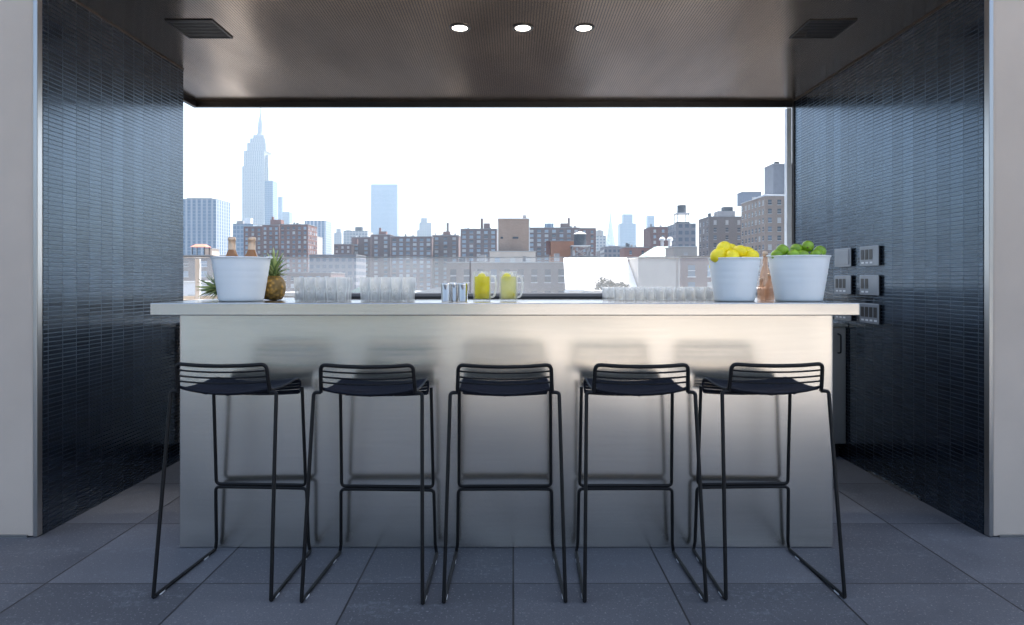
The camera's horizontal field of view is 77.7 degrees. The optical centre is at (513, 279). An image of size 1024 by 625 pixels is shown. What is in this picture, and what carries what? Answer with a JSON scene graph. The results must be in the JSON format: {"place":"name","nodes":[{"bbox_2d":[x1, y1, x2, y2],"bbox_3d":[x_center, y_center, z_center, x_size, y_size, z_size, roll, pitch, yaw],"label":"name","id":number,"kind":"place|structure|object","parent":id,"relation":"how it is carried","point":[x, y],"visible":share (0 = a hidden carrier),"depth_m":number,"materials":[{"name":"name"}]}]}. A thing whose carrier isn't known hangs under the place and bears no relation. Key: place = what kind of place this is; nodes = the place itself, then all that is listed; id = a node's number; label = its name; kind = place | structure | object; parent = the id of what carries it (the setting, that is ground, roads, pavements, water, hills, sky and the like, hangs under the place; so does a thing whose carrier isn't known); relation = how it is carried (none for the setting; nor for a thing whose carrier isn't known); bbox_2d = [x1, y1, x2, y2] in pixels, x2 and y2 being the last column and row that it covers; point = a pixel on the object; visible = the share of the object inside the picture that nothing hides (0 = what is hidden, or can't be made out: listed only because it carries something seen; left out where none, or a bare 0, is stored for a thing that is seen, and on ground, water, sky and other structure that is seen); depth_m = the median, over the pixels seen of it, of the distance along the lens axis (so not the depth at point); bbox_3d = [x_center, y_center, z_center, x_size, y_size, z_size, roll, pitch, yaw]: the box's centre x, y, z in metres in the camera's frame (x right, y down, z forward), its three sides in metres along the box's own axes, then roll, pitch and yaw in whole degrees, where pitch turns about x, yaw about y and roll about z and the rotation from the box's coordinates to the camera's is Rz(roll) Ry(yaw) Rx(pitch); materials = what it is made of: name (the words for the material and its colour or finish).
{"place":"outdoors","nodes":[
{"label":"outdoors","id":0,"kind":"place"},
{"bbox_2d":[183,281,216,295],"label":"building","id":1,"kind":"structure","parent":0,"point":[188,288],"depth_m":60.00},
{"bbox_2d":[183,255,217,280],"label":"brick building","id":2,"kind":"structure","parent":0,"point":[189,268],"depth_m":150.00,"materials":[{"name":"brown brick"}]},
{"bbox_2d":[190,244,209,254],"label":"roof canopy","id":3,"kind":"object","parent":2,"relation":"on","point":[200,245],"visible":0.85,"depth_m":154.24,"materials":[{"name":"beige fabric"}]},
{"bbox_2d":[205,248,219,255],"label":"roof bulkhead","id":4,"kind":"object","parent":2,"relation":"on","point":[214,251],"visible":0.82,"depth_m":158.37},
{"bbox_2d":[183,198,230,254],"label":"office block","id":5,"kind":"structure","parent":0,"point":[206,221],"depth_m":640.00,"materials":[{"name":"glass"}]},
{"bbox_2d":[233,218,259,255],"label":"office block","id":6,"kind":"structure","parent":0,"point":[238,230],"depth_m":560.00,"materials":[{"name":"blue glass"}]},
{"bbox_2d":[243,225,261,256],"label":"brick tower","id":7,"kind":"structure","parent":0,"point":[253,231],"depth_m":400.00,"materials":[{"name":"brown brick"}]},
{"bbox_2d":[265,181,277,224],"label":"tower","id":8,"kind":"structure","parent":0,"point":[271,199],"depth_m":1250.00,"materials":[{"name":"blue glass"}]},
{"bbox_2d":[262,217,283,270],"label":"brick tower","id":9,"kind":"structure","parent":0,"point":[270,236],"depth_m":390.00,"materials":[{"name":"brown brick"}]},
{"bbox_2d":[278,197,283,219],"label":"tower","id":10,"kind":"structure","parent":0,"point":[280,205],"depth_m":1700.00,"materials":[{"name":"blue glass"}]},
{"bbox_2d":[282,212,291,223],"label":"office block","id":11,"kind":"structure","parent":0,"point":[287,217],"depth_m":1600.00,"materials":[{"name":"blue glass"}]},
{"bbox_2d":[280,222,316,271],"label":"brick tower","id":12,"kind":"structure","parent":0,"point":[298,240],"depth_m":380.00,"materials":[{"name":"brown brick"}]},
{"bbox_2d":[280,272,344,291],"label":"building","id":13,"kind":"structure","parent":0,"point":[289,279],"depth_m":240.00,"materials":[{"name":"grey brick"}]},
{"bbox_2d":[305,221,331,254],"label":"office block","id":14,"kind":"structure","parent":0,"point":[324,229],"depth_m":900.00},
{"bbox_2d":[317,236,322,254],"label":"apartment building","id":15,"kind":"structure","parent":0,"point":[319,245],"depth_m":610.52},
{"bbox_2d":[309,255,365,290],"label":"building","id":16,"kind":"structure","parent":0,"point":[354,269],"depth_m":300.00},
{"bbox_2d":[334,229,342,243],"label":"tower","id":17,"kind":"structure","parent":0,"point":[338,236],"depth_m":1000.00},
{"bbox_2d":[334,239,357,254],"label":"brick tower","id":18,"kind":"structure","parent":0,"point":[344,249],"depth_m":430.00,"materials":[{"name":"brown brick"}]},
{"bbox_2d":[284,291,418,295],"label":"building","id":19,"kind":"structure","parent":0,"point":[290,293],"depth_m":96.14,"materials":[{"name":"grey concrete"}]},
{"bbox_2d":[349,284,372,292],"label":"sloped roof","id":20,"kind":"structure","parent":19,"relation":"on","point":[365,286],"depth_m":95.00,"materials":[{"name":"grey metal"}]},
{"bbox_2d":[415,287,440,292],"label":"sloped roof","id":21,"kind":"structure","parent":19,"relation":"on","point":[436,290],"depth_m":90.00,"materials":[{"name":"silver metal"}]},
{"bbox_2d":[351,235,370,283],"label":"brick tower","id":22,"kind":"structure","parent":0,"point":[363,246],"depth_m":440.00,"materials":[{"name":"brown brick"}]},
{"bbox_2d":[371,228,393,290],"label":"brick tower","id":23,"kind":"structure","parent":0,"point":[381,246],"depth_m":425.00,"materials":[{"name":"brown brick"}]},
{"bbox_2d":[371,184,399,235],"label":"tower","id":24,"kind":"structure","parent":0,"point":[385,207],"depth_m":1900.00,"materials":[{"name":"blue glass"}]},
{"bbox_2d":[391,234,433,290],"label":"brick tower","id":25,"kind":"structure","parent":0,"point":[421,270],"depth_m":410.00,"materials":[{"name":"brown brick"}]},
{"bbox_2d":[417,218,432,235],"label":"tower","id":26,"kind":"structure","parent":0,"point":[425,228],"depth_m":1300.00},
{"bbox_2d":[432,223,459,287],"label":"brick tower","id":27,"kind":"structure","parent":0,"point":[446,243],"depth_m":420.00,"materials":[{"name":"brown brick"}]},
{"bbox_2d":[183,257,766,298],"bbox_3d":[-0.800,-0.013,5.312,10.800,0.351,0.055,0,0,0],"label":"glass balustrade","id":28,"kind":"object","parent":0,"point":[197,274],"visible":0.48,"depth_m":5.31,"materials":[{"name":"clear glass"}]},
{"bbox_2d":[460,218,496,261],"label":"brick tower","id":29,"kind":"structure","parent":0,"point":[474,242],"depth_m":400.00,"materials":[{"name":"brown brick"}]},
{"bbox_2d":[183,102,785,255],"label":"sky","id":30,"kind":"structure","parent":0,"point":[458,167],"materials":[{"name":"white"}]},
{"bbox_2d":[446,253,564,292],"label":"brick building","id":31,"kind":"structure","parent":0,"point":[543,277],"depth_m":118.00,"materials":[{"name":"brick"}]},
{"bbox_2d":[450,269,456,282],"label":"window","id":32,"kind":"structure","parent":31,"relation":"in","point":[452,271],"depth_m":117.95,"materials":[{"name":"grey glass"}]},
{"bbox_2d":[463,269,469,282],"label":"window","id":33,"kind":"structure","parent":31,"relation":"in","point":[466,271],"depth_m":117.95,"materials":[{"name":"grey glass"}]},
{"bbox_2d":[489,251,535,261],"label":"roof deck house","id":34,"kind":"structure","parent":31,"relation":"on","point":[512,253],"depth_m":126.00,"materials":[{"name":"silver metal"}]},
{"bbox_2d":[497,215,529,250],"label":"roof bulkhead","id":35,"kind":"object","parent":34,"relation":"on","point":[513,234],"visible":0.85,"depth_m":130.00,"materials":[{"name":"beige concrete"}]},
{"bbox_2d":[531,269,537,282],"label":"window","id":36,"kind":"structure","parent":31,"relation":"in","point":[533,271],"depth_m":117.95,"materials":[{"name":"grey glass"}]},
{"bbox_2d":[544,269,550,282],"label":"window","id":37,"kind":"structure","parent":31,"relation":"in","point":[547,271],"depth_m":117.95,"materials":[{"name":"grey glass"}]},
{"bbox_2d":[558,269,564,282],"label":"window","id":38,"kind":"structure","parent":31,"relation":"in","point":[560,271],"depth_m":117.95,"materials":[{"name":"grey glass"}]},
{"bbox_2d":[0,457,1023,624],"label":"terrace floor","id":39,"kind":"structure","parent":0,"point":[909,560],"depth_m":2.54,"materials":[{"name":"tile"}]},
{"bbox_2d":[41,0,182,534],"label":"tiled wall","id":40,"kind":"structure","parent":39,"relation":"on","point":[112,183],"depth_m":3.45,"materials":[{"name":"black tile"}]},
{"bbox_2d":[151,362,311,601],"bbox_3d":[-1.116,0.759,2.591,0.465,0.882,0.443,0,0,3],"label":"bar stool","id":41,"kind":"object","parent":39,"relation":"on","point":[215,386],"visible":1,"depth_m":2.47,"materials":[{"name":"metal"}]},
{"bbox_2d":[299,363,437,604],"bbox_3d":[-0.553,0.759,2.564,0.465,0.882,0.443,0,0,2],"label":"bar stool","id":42,"kind":"object","parent":39,"relation":"on","point":[356,386],"visible":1,"depth_m":2.44,"materials":[{"name":"metal"}]},
{"bbox_2d":[442,363,566,603],"bbox_3d":[-0.034,0.759,2.569,0.465,0.882,0.443,0,0,-1],"label":"bar stool","id":43,"kind":"object","parent":39,"relation":"on","point":[484,387],"visible":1,"depth_m":2.45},
{"bbox_2d":[150,298,858,546],"bbox_3d":[-0.032,0.646,2.990,2.923,1.100,0.780,0,0,0],"label":"bar counter","id":44,"kind":"object","parent":39,"relation":"on","point":[437,342],"visible":0.84,"depth_m":2.85,"materials":[{"name":"metal"}]},
{"bbox_2d":[197,273,217,299],"bbox_3d":[-1.374,0.039,3.002,0.250,0.146,0.154,0,0,-8],"label":"pineapple","id":45,"kind":"object","parent":44,"relation":"on","point":[210,289],"visible":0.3,"depth_m":2.97,"materials":[{"name":"green plant"}]},
{"bbox_2d":[210,256,272,301],"bbox_3d":[-1.193,-0.003,2.800,0.258,0.196,0.250,0,0,0],"label":"ice bucket","id":46,"kind":"object","parent":44,"relation":"on","point":[240,278],"visible":1,"depth_m":2.71,"materials":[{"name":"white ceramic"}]},
{"bbox_2d":[226,237,237,255],"bbox_3d":[-1.237,-0.051,2.800,0.076,0.273,0.076,-1,0,0],"label":"wine bottle","id":47,"kind":"object","parent":46,"relation":"in","point":[231,251],"visible":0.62,"depth_m":2.79,"materials":[{"name":"orange glass"}]},
{"bbox_2d":[245,237,257,256],"bbox_3d":[-1.153,-0.051,2.800,0.076,0.273,0.076,1,0,0],"label":"wine bottle","id":48,"kind":"object","parent":46,"relation":"in","point":[251,251],"visible":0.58,"depth_m":2.79,"materials":[{"name":"orange glass"}]},
{"bbox_2d":[260,247,289,299],"bbox_3d":[-1.105,-0.027,2.936,0.151,0.245,0.143,0,-3,21],"label":"pineapple","id":49,"kind":"object","parent":44,"relation":"on","point":[276,287],"visible":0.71,"depth_m":2.90,"materials":[{"name":"green plant"}]},
{"bbox_2d":[441,283,450,300],"bbox_3d":[-0.294,0.056,2.770,0.044,0.078,0.044,0,0,0],"label":"steel cup","id":50,"kind":"object","parent":44,"relation":"on","point":[445,291],"visible":1,"depth_m":2.75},
{"bbox_2d":[450,283,458,300],"bbox_3d":[-0.259,0.056,2.800,0.044,0.078,0.044,0,0,0],"label":"steel cup","id":51,"kind":"object","parent":44,"relation":"on","point":[454,292],"visible":0.77,"depth_m":2.78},
{"bbox_2d":[295,293,614,298],"bbox_3d":[-0.290,0.083,3.235,1.580,0.026,0.190,0,0,0],"label":"bar mat","id":52,"kind":"object","parent":44,"relation":"on","point":[522,296],"visible":0.85,"depth_m":3.14,"materials":[{"name":"black rubber"}]},
{"bbox_2d":[458,283,467,300],"bbox_3d":[-0.219,0.056,2.770,0.044,0.078,0.044,0,0,0],"label":"steel cup","id":53,"kind":"object","parent":44,"relation":"on","point":[462,291],"visible":1,"depth_m":2.75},
{"bbox_2d":[475,271,496,298],"bbox_3d":[-0.129,0.029,2.774,0.094,0.133,0.079,0,0,-35],"label":"glass mug","id":54,"kind":"object","parent":44,"relation":"on","point":[482,281],"visible":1,"depth_m":2.74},
{"bbox_2d":[499,271,522,298],"bbox_3d":[-0.014,0.029,2.774,0.094,0.133,0.079,0,0,-35],"label":"glass mug","id":55,"kind":"object","parent":44,"relation":"on","point":[508,285],"visible":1,"depth_m":2.74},
{"bbox_2d":[708,257,762,301],"bbox_3d":[0.977,-0.001,2.800,0.232,0.192,0.224,0,0,0],"label":"ice bucket","id":56,"kind":"object","parent":44,"relation":"on","point":[734,279],"visible":0.98,"depth_m":2.72,"materials":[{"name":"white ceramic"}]},
{"bbox_2d":[710,248,725,261],"bbox_3d":[0.891,-0.106,2.765,0.080,0.060,0.060,-35,-19,-13],"label":"lemon","id":57,"kind":"object","parent":56,"relation":"in","point":[716,253],"visible":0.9,"depth_m":2.74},
{"label":"lemon","id":58,"kind":"object","parent":56,"relation":"in","visible":0},
{"bbox_2d":[716,241,731,251],"bbox_3d":[0.925,-0.137,2.791,0.080,0.060,0.060,-31,15,-35],"label":"lemon","id":59,"kind":"object","parent":58,"relation":"on","point":[725,246],"visible":0.72,"depth_m":2.77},
{"label":"lemon","id":60,"kind":"object","parent":56,"relation":"in","visible":0},
{"bbox_2d":[733,245,747,256],"bbox_3d":[0.990,-0.120,2.779,0.060,0.060,0.080,9,-7,-22],"label":"lemon","id":61,"kind":"object","parent":60,"relation":"on","point":[742,250],"visible":0.57,"depth_m":2.75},
{"bbox_3d":[0.935,-0.069,2.748,0.080,0.060,0.060,3,-31,-45],"label":"lemon","id":62,"kind":"object","parent":56,"relation":"in","visible":0},
{"bbox_2d":[725,249,738,256],"bbox_3d":[0.944,-0.099,2.746,0.060,0.060,0.080,-35,14,15],"label":"lemon","id":63,"kind":"object","parent":62,"relation":"on","point":[732,253],"visible":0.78,"depth_m":2.72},
{"bbox_2d":[766,255,830,301],"bbox_3d":[1.256,-0.006,2.800,0.276,0.202,0.260,0,0,0],"label":"ice bucket","id":64,"kind":"object","parent":44,"relation":"on","point":[798,278],"visible":1,"depth_m":2.71,"materials":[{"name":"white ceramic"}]},
{"label":"lime","id":65,"kind":"object","parent":64,"relation":"in","visible":0},
{"bbox_2d":[776,244,788,254],"bbox_3d":[1.176,-0.128,2.781,0.051,0.051,0.057,11,12,-21],"label":"lime","id":66,"kind":"object","parent":65,"relation":"on","point":[783,249],"visible":0.88,"depth_m":2.76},
{"label":"lime","id":67,"kind":"object","parent":64,"relation":"in","visible":0},
{"bbox_2d":[809,249,822,254],"bbox_3d":[1.309,-0.105,2.749,0.051,0.051,0.056,-16,0,-21],"label":"lime","id":68,"kind":"object","parent":67,"relation":"on","point":[815,252],"visible":0.47,"depth_m":2.73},
{"bbox_2d":[801,241,813,251],"bbox_3d":[1.287,-0.144,2.779,0.051,0.051,0.056,26,23,17],"label":"lime","id":69,"kind":"object","parent":68,"relation":"on","point":[807,246],"visible":0.98,"depth_m":2.76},
{"bbox_2d":[0,0,1023,537],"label":"facade wall","id":70,"kind":"structure","parent":39,"relation":"on","point":[20,268],"depth_m":2.96,"materials":[{"name":"grey paint"}]},
{"bbox_2d":[72,0,953,107],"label":"ceiling","id":71,"kind":"structure","parent":70,"relation":"attached to","point":[421,54],"depth_m":3.88,"materials":[{"name":"brown metal"}]},
{"bbox_2d":[164,19,232,38],"bbox_3d":[-1.753,-1.399,3.560,0.258,0.006,0.258,0,0,0],"label":"ceiling vent","id":72,"kind":"object","parent":71,"relation":"attached to","point":[199,28],"visible":1,"depth_m":3.54,"materials":[{"name":"metal"}]},
{"bbox_2d":[449,23,470,31],"bbox_3d":[-0.298,-1.400,3.543,0.120,0.006,0.120,0,0,0],"label":"recessed downlight","id":73,"kind":"object","parent":71,"relation":"attached to","point":[458,27],"visible":1,"depth_m":3.53,"materials":[{"name":"metal"}]},
{"bbox_2d":[512,23,533,31],"bbox_3d":[0.053,-1.400,3.543,0.120,0.006,0.120,0,0,0],"label":"recessed downlight","id":74,"kind":"object","parent":71,"relation":"attached to","point":[522,27],"visible":1,"depth_m":3.53,"materials":[{"name":"metal"}]},
{"bbox_2d":[573,23,594,31],"bbox_3d":[0.393,-1.400,3.543,0.120,0.006,0.120,0,0,0],"label":"recessed downlight","id":75,"kind":"object","parent":71,"relation":"attached to","point":[584,27],"visible":1,"depth_m":3.53,"materials":[{"name":"metal"}]},
{"bbox_2d":[789,19,856,38],"bbox_3d":[1.728,-1.399,3.560,0.258,0.006,0.258,0,0,0],"label":"ceiling vent","id":76,"kind":"object","parent":71,"relation":"attached to","point":[824,29],"visible":1,"depth_m":3.54,"materials":[{"name":"metal"}]},
{"bbox_2d":[575,363,707,602],"bbox_3d":[0.490,0.759,2.574,0.465,0.882,0.443,0,0,0],"label":"bar stool","id":77,"kind":"object","parent":39,"relation":"on","point":[655,386],"visible":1,"depth_m":2.45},
{"bbox_2d":[692,362,846,599],"bbox_3d":[1.014,0.759,2.597,0.465,0.882,0.443,0,0,-2],"label":"bar stool","id":78,"kind":"object","parent":39,"relation":"on","point":[772,386],"visible":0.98,"depth_m":2.47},
{"bbox_2d":[784,108,791,247],"bbox_3d":[2.193,-0.081,5.076,0.038,2.562,0.048,0,0,0],"label":"window post","id":79,"kind":"object","parent":39,"relation":"on","point":[788,177],"depth_m":5.05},
{"bbox_2d":[833,321,847,456],"bbox_3d":[0.004,0.743,4.580,4.407,0.914,0.841,0,0,0],"label":"back bar cabinet","id":80,"kind":"object","parent":39,"relation":"on","point":[839,377],"visible":0.09,"depth_m":4.20,"materials":[{"name":"metal"}]},
{"bbox_2d":[792,0,985,534],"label":"tiled wall","id":81,"kind":"structure","parent":39,"relation":"on","point":[888,147],"depth_m":3.52,"materials":[{"name":"black tile"}]},
{"bbox_2d":[834,275,852,293],"bbox_3d":[2.199,0.035,4.235,0.020,0.124,0.210,0,0,0],"label":"outlet box","id":82,"kind":"object","parent":81,"relation":"attached to","point":[843,284],"visible":1,"depth_m":4.22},
{"bbox_2d":[834,248,852,266],"bbox_3d":[2.197,-0.145,4.235,0.022,0.124,0.210,0,0,0],"label":"outlet box","id":83,"kind":"object","parent":81,"relation":"attached to","point":[843,257],"visible":1,"depth_m":4.21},
{"bbox_2d":[834,301,852,320],"bbox_3d":[2.199,0.210,4.235,0.020,0.124,0.210,0,0,0],"label":"outlet box","id":84,"kind":"object","parent":81,"relation":"attached to","point":[847,318],"visible":0.23,"depth_m":4.21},
{"bbox_2d":[860,245,880,265],"bbox_3d":[2.199,-0.145,3.920,0.020,0.124,0.210,0,0,0],"label":"outlet box","id":85,"kind":"object","parent":81,"relation":"attached to","point":[870,255],"visible":1,"depth_m":3.90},
{"bbox_2d":[860,275,880,295],"bbox_3d":[2.199,0.035,3.920,0.020,0.124,0.210,0,0,0],"label":"outlet box","id":86,"kind":"object","parent":81,"relation":"attached to","point":[870,284],"visible":1,"depth_m":3.90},
{"bbox_2d":[860,303,880,324],"bbox_3d":[2.199,0.210,3.920,0.020,0.124,0.210,0,0,0],"label":"outlet box","id":87,"kind":"object","parent":81,"relation":"attached to","point":[870,313],"visible":1,"depth_m":3.90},
{"bbox_2d":[530,218,579,261],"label":"brick tower","id":88,"kind":"structure","parent":0,"point":[540,237],"depth_m":400.00,"materials":[{"name":"brown brick"}]},
{"bbox_2d":[578,228,595,255],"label":"brick tower","id":89,"kind":"structure","parent":0,"point":[590,236],"depth_m":380.00,"materials":[{"name":"brown brick"}]},
{"bbox_2d":[580,289,603,292],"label":"building","id":90,"kind":"structure","parent":0,"point":[591,291],"depth_m":38.25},
{"bbox_2d":[594,277,610,287],"bbox_3d":[5.649,0.281,40.002,1.111,0.958,1.034,0,0,0],"label":"rooftop shrub","id":91,"kind":"object","parent":90,"relation":"on","point":[603,282],"visible":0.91,"depth_m":39.78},
{"bbox_2d":[564,258,636,292],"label":"white roof shed","id":92,"kind":"structure","parent":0,"point":[582,273],"depth_m":65.03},
{"bbox_2d":[596,230,605,251],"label":"tower","id":93,"kind":"structure","parent":0,"point":[600,240],"depth_m":700.00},
{"bbox_2d":[606,208,615,245],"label":"spire tower","id":94,"kind":"structure","parent":0,"point":[610,240],"depth_m":2290.88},
{"bbox_2d":[600,246,625,256],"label":"office block","id":95,"kind":"structure","parent":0,"point":[609,251],"depth_m":420.00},
{"bbox_2d":[618,214,635,246],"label":"tower","id":96,"kind":"structure","parent":0,"point":[627,230],"depth_m":1500.00,"materials":[{"name":"blue glass"}]},
{"bbox_2d":[619,243,648,261],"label":"brick building","id":97,"kind":"structure","parent":0,"point":[629,251],"depth_m":260.00,"materials":[{"name":"brown brick"}]},
{"bbox_2d":[646,216,653,227],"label":"tower","id":98,"kind":"structure","parent":0,"point":[649,220],"depth_m":1500.00,"materials":[{"name":"blue glass"}]},
{"bbox_2d":[639,246,667,256],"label":"hipped house","id":99,"kind":"structure","parent":0,"point":[658,251],"depth_m":171.98,"materials":[{"name":"white metal"}]},
{"bbox_2d":[629,258,679,286],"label":"white rooftop wall","id":100,"kind":"structure","parent":0,"point":[655,272],"depth_m":62.50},
{"bbox_2d":[643,224,667,249],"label":"brick tower","id":101,"kind":"structure","parent":0,"point":[652,235],"depth_m":330.00,"materials":[{"name":"brown brick"}]},
{"bbox_2d":[667,222,695,246],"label":"loft building","id":102,"kind":"structure","parent":0,"point":[682,233],"depth_m":300.00,"materials":[{"name":"grey brick"}]},
{"bbox_2d":[673,205,689,222],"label":"water tank","id":103,"kind":"object","parent":102,"relation":"on","point":[681,209],"visible":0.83,"depth_m":304.19,"materials":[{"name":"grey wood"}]},
{"bbox_2d":[603,287,773,297],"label":"drinking glasses","id":104,"kind":"object","parent":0,"point":[764,292],"visible":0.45,"depth_m":4.34,"materials":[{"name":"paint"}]},
{"bbox_2d":[676,256,711,286],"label":"brick building","id":105,"kind":"structure","parent":0,"point":[694,272],"depth_m":90.00,"materials":[{"name":"grey brick"}]},
{"bbox_2d":[687,265,695,276],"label":"window","id":106,"kind":"structure","parent":105,"relation":"in","point":[691,268],"depth_m":89.95,"materials":[{"name":"grey glass"}]},
{"bbox_2d":[699,207,740,255],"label":"brick building","id":107,"kind":"structure","parent":0,"point":[718,227],"depth_m":250.00,"materials":[{"name":"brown brick"}]},
{"bbox_2d":[737,191,761,205],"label":"building","id":108,"kind":"structure","parent":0,"point":[743,196],"depth_m":235.00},
{"bbox_2d":[741,194,783,287],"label":"brick building","id":109,"kind":"structure","parent":0,"point":[762,223],"depth_m":211.22,"materials":[{"name":"brown brick"}]},
{"bbox_2d":[764,162,783,193],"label":"roof bulkhead","id":110,"kind":"object","parent":109,"relation":"on","point":[774,178],"visible":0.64,"depth_m":222.00,"materials":[{"name":"concrete"}]},
{"bbox_3d":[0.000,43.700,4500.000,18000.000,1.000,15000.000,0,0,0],"label":"ground","id":111,"kind":"structure","parent":0,"visible":0},
{"bbox_2d":[242,108,273,224],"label":"skyscraper","id":112,"kind":"structure","parent":111,"relation":"on","point":[257,170],"depth_m":1500.00,"materials":[{"name":"glass"}]},
{"bbox_2d":[343,227,372,243],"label":"office block","id":113,"kind":"structure","parent":111,"relation":"on","point":[349,234],"depth_m":760.00,"materials":[{"name":"glass"}]},
{"bbox_2d":[546,240,575,261],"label":"brick building","id":114,"kind":"structure","parent":111,"relation":"on","point":[561,247],"depth_m":160.00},
{"bbox_2d":[569,250,596,256],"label":"building","id":115,"kind":"structure","parent":111,"relation":"on","point":[582,256],"depth_m":151.48,"materials":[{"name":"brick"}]},
{"bbox_2d":[570,231,590,255],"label":"water tank","id":116,"kind":"object","parent":115,"relation":"on","point":[579,238],"visible":0.84,"depth_m":156.63,"materials":[{"name":"grey wood"}]},
{"bbox_2d":[665,246,697,256],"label":"penthouse","id":117,"kind":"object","parent":111,"relation":"on","point":[673,251],"visible":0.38,"depth_m":140.00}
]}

